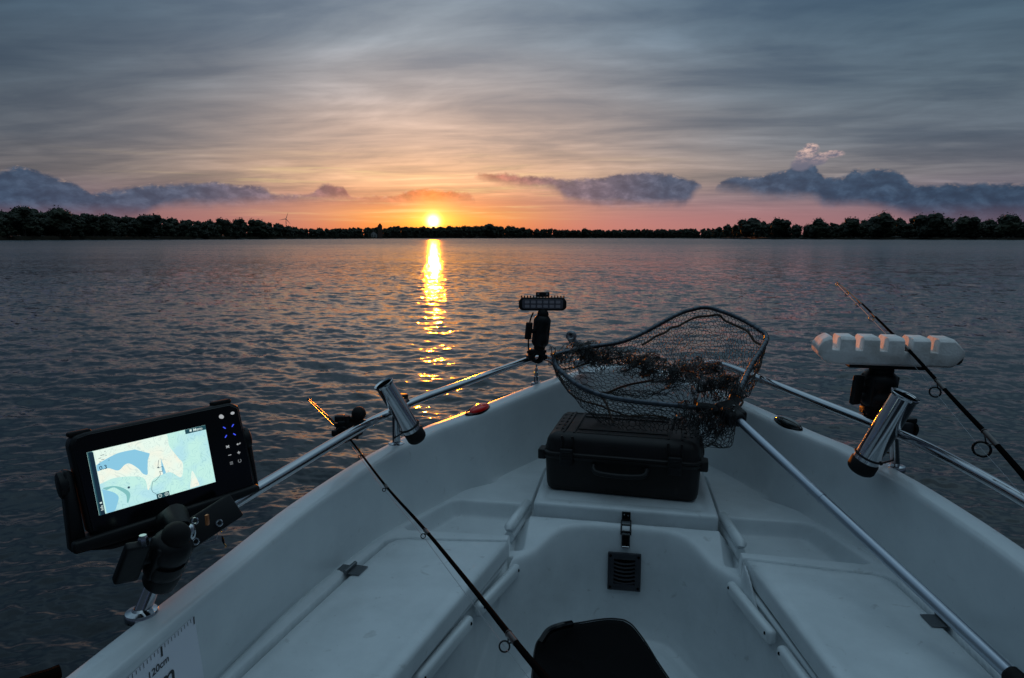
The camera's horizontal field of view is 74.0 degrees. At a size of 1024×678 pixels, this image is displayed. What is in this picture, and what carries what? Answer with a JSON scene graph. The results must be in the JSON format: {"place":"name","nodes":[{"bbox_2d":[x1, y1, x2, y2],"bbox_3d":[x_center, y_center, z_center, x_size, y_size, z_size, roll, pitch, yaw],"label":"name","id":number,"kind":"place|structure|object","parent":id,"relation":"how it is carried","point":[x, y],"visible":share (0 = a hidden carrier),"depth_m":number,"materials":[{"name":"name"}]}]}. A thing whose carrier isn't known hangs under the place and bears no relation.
{"place":"outdoors","nodes":[
{"label":"outdoors","id":0,"kind":"place"},
{"bbox_2d":[0,238,1023,677],"bbox_3d":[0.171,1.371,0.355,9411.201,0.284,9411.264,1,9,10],"label":"water","id":1,"kind":"structure","parent":0,"point":[268,338],"depth_m":8.91,"materials":[{"name":"blue liquid"}]},
{"bbox_2d":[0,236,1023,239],"bbox_3d":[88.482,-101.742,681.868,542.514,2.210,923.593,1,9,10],"label":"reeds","id":2,"kind":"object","parent":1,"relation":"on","point":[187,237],"visible":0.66,"depth_m":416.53,"materials":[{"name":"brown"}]},
{"bbox_2d":[66,354,1023,677],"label":"motorboat","id":3,"kind":"object","parent":1,"relation":"on","point":[752,560],"visible":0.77,"depth_m":1.89,"materials":[{"name":"grey paint"}]},
{"bbox_2d":[19,664,61,677],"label":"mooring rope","id":4,"kind":"object","parent":3,"relation":"attached to","point":[54,672],"visible":1,"depth_m":1.19,"materials":[{"name":"black"}]},
{"bbox_2d":[54,399,259,594],"bbox_3d":[-0.636,0.297,1.282,0.347,0.310,0.241,-8,12,-43],"label":"chart plotter","id":5,"kind":"object","parent":3,"relation":"on","point":[132,487],"visible":1,"depth_m":1.25,"materials":[{"name":"black plastic"}]},
{"bbox_2d":[188,494,242,547],"bbox_3d":[-0.573,0.346,1.282,0.055,0.074,0.127,4,9,26],"label":"mounting plate","id":6,"kind":"object","parent":3,"relation":"attached to","point":[213,519],"visible":0.84,"depth_m":1.29,"materials":[{"name":"black plastic"}]},
{"bbox_2d":[204,527,226,547],"bbox_3d":[-0.623,0.403,1.426,0.052,0.074,0.012,-2,9,-11],"label":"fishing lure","id":7,"kind":"object","parent":3,"relation":"hanging from","point":[223,540],"visible":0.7,"depth_m":1.43,"materials":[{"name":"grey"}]},
{"bbox_2d":[331,406,365,442],"bbox_3d":[-0.479,0.251,2.020,0.114,0.111,0.063,1,9,10],"label":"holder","id":8,"kind":"object","parent":3,"relation":"attached to","point":[343,422],"visible":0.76,"depth_m":2.00,"materials":[{"name":"black plastic"}]},
{"bbox_2d":[374,377,425,444],"bbox_3d":[-0.332,0.218,2.114,0.140,0.225,0.214,1,9,10],"label":"rod holder","id":9,"kind":"object","parent":3,"relation":"attached to","point":[395,400],"visible":0.99,"depth_m":2.05,"materials":[{"name":"metal"}]},
{"bbox_2d":[307,398,550,677],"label":"fishing rod","id":10,"kind":"object","parent":3,"relation":"on","point":[538,669],"visible":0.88,"depth_m":1.26,"materials":[{"name":"black"}]},
{"bbox_2d":[519,292,566,363],"bbox_3d":[0.124,-0.044,2.778,0.194,0.294,0.088,0,9,3],"label":"work light","id":11,"kind":"object","parent":3,"relation":"attached to","point":[542,303],"visible":1,"depth_m":2.76,"materials":[{"name":"black plastic"}]},
{"bbox_2d":[566,330,596,373],"bbox_3d":[0.294,0.053,2.889,0.166,0.192,0.086,-6,10,-34],"label":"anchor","id":12,"kind":"object","parent":3,"relation":"on","point":[571,335],"visible":0.57,"depth_m":2.85,"materials":[{"name":"metal"}]},
{"bbox_2d":[531,618,668,677],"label":"seat","id":13,"kind":"object","parent":3,"relation":"on","point":[608,648],"visible":0.98,"depth_m":1.69,"materials":[{"name":"black fabric"}]},
{"bbox_2d":[538,412,708,500],"bbox_3d":[0.392,0.404,2.407,0.570,0.205,0.409,1,9,10],"label":"hard case","id":14,"kind":"object","parent":3,"relation":"on","point":[584,452],"visible":0.91,"depth_m":2.26,"materials":[{"name":"plastic"}]},
{"bbox_2d":[548,305,1023,677],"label":"landing net","id":15,"kind":"object","parent":3,"relation":"on","point":[730,412],"visible":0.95,"depth_m":2.35,"materials":[{"name":"fabric"}]},
{"bbox_2d":[848,387,919,477],"bbox_3d":[1.073,0.252,1.950,0.164,0.262,0.241,6,10,34],"label":"rod holder","id":16,"kind":"object","parent":3,"relation":"attached to","point":[892,419],"visible":0.94,"depth_m":1.87,"materials":[{"name":"metal"}]},
{"bbox_2d":[811,333,964,418],"bbox_3d":[1.089,0.130,2.001,0.387,0.285,0.132,1,9,10],"label":"rod rest","id":17,"kind":"object","parent":3,"relation":"attached to","point":[881,357],"visible":0.84,"depth_m":1.96,"materials":[{"name":"white plastic"}]},
{"bbox_2d":[836,281,1023,496],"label":"fishing rod","id":18,"kind":"object","parent":17,"relation":"on","point":[1009,459],"visible":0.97,"depth_m":1.64,"materials":[{"name":"black"}]},
{"bbox_2d":[0,0,1023,234],"label":"sky","id":19,"kind":"structure","parent":0,"point":[576,115],"materials":[{"name":"grey"}]},
{"bbox_2d":[6,234,1021,239],"bbox_3d":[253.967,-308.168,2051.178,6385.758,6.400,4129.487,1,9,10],"label":"shore","id":20,"kind":"structure","parent":0,"point":[611,237],"depth_m":497.46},
{"bbox_2d":[9,205,38,235],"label":"broadleaf tree","id":21,"kind":"object","parent":20,"relation":"on","point":[21,219],"visible":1,"depth_m":331.14,"materials":[{"name":"green plant"}]},
{"bbox_2d":[37,205,74,236],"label":"broadleaf tree","id":22,"kind":"object","parent":20,"relation":"on","point":[60,220],"visible":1,"depth_m":348.01,"materials":[{"name":"green plant"}]},
{"bbox_2d":[84,214,101,236],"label":"broadleaf tree","id":23,"kind":"object","parent":20,"relation":"on","point":[93,225],"visible":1,"depth_m":368.07,"materials":[{"name":"green plant"}]},
{"bbox_2d":[96,213,116,235],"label":"broadleaf tree","id":24,"kind":"object","parent":20,"relation":"on","point":[108,223],"visible":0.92,"depth_m":374.58,"materials":[{"name":"green plant"}]},
{"bbox_2d":[134,213,161,236],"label":"broadleaf tree","id":25,"kind":"object","parent":20,"relation":"on","point":[146,224],"visible":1,"depth_m":396.19,"materials":[{"name":"green plant"}]},
{"bbox_2d":[216,217,232,234],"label":"broadleaf tree","id":26,"kind":"object","parent":20,"relation":"on","point":[223,223],"visible":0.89,"depth_m":467.76,"materials":[{"name":"green plant"}]},
{"bbox_2d":[232,217,244,233],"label":"broadleaf tree","id":27,"kind":"object","parent":20,"relation":"on","point":[238,222],"visible":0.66,"depth_m":484.02,"materials":[{"name":"green plant"}]},
{"bbox_2d":[246,218,271,236],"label":"broadleaf tree","id":28,"kind":"object","parent":20,"relation":"on","point":[259,227],"visible":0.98,"depth_m":512.92,"materials":[{"name":"green plant"}]},
{"bbox_2d":[371,223,382,238],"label":"church","id":29,"kind":"structure","parent":20,"relation":"on","point":[375,234],"depth_m":757.67,"materials":[{"name":"brown brick"}]},
{"bbox_2d":[482,223,496,236],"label":"broadleaf tree","id":30,"kind":"object","parent":20,"relation":"on","point":[490,230],"visible":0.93,"depth_m":999.40,"materials":[{"name":"green plant"}]},
{"bbox_2d":[0,206,1023,237],"bbox_3d":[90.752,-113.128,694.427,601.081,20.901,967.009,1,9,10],"label":"woodland","id":31,"kind":"object","parent":20,"relation":"on","point":[126,226],"visible":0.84,"depth_m":501.36,"materials":[{"name":"black plant"}]},
{"bbox_2d":[582,228,589,236],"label":"broadleaf tree","id":32,"kind":"object","parent":20,"relation":"on","point":[585,232],"visible":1,"depth_m":1108.03,"materials":[{"name":"green plant"}]},
{"bbox_2d":[737,218,765,238],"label":"broadleaf tree","id":33,"kind":"object","parent":20,"relation":"on","point":[745,227],"visible":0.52,"depth_m":562.50,"materials":[{"name":"green plant"}]},
{"bbox_2d":[770,217,791,237],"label":"broadleaf tree","id":34,"kind":"object","parent":20,"relation":"on","point":[779,227],"visible":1,"depth_m":504.81,"materials":[{"name":"green plant"}]},
{"bbox_2d":[798,223,808,237],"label":"bare tree","id":35,"kind":"object","parent":20,"relation":"on","point":[803,228],"visible":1,"depth_m":490.42,"materials":[{"name":"grey plant"}]},
{"bbox_2d":[808,217,830,237],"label":"broadleaf tree","id":36,"kind":"object","parent":20,"relation":"on","point":[817,223],"visible":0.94,"depth_m":475.70,"materials":[{"name":"green plant"}]},
{"bbox_2d":[841,216,860,237],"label":"broadleaf tree","id":37,"kind":"object","parent":20,"relation":"on","point":[852,226],"visible":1,"depth_m":450.82,"materials":[{"name":"green plant"}]},
{"bbox_2d":[866,210,898,237],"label":"broadleaf tree","id":38,"kind":"object","parent":20,"relation":"on","point":[879,224],"visible":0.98,"depth_m":429.42,"materials":[{"name":"green plant"}]},
{"bbox_2d":[912,211,948,237],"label":"broadleaf tree","id":39,"kind":"object","parent":20,"relation":"on","point":[936,224],"visible":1,"depth_m":407.26,"materials":[{"name":"green plant"}]},
{"bbox_2d":[950,214,980,236],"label":"broadleaf tree","id":40,"kind":"object","parent":20,"relation":"on","point":[961,225],"visible":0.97,"depth_m":392.74,"materials":[{"name":"green plant"}]},
{"bbox_2d":[993,212,1020,237],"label":"broadleaf tree","id":41,"kind":"object","parent":20,"relation":"on","point":[1007,223],"visible":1,"depth_m":374.65,"materials":[{"name":"green plant"}]}
]}

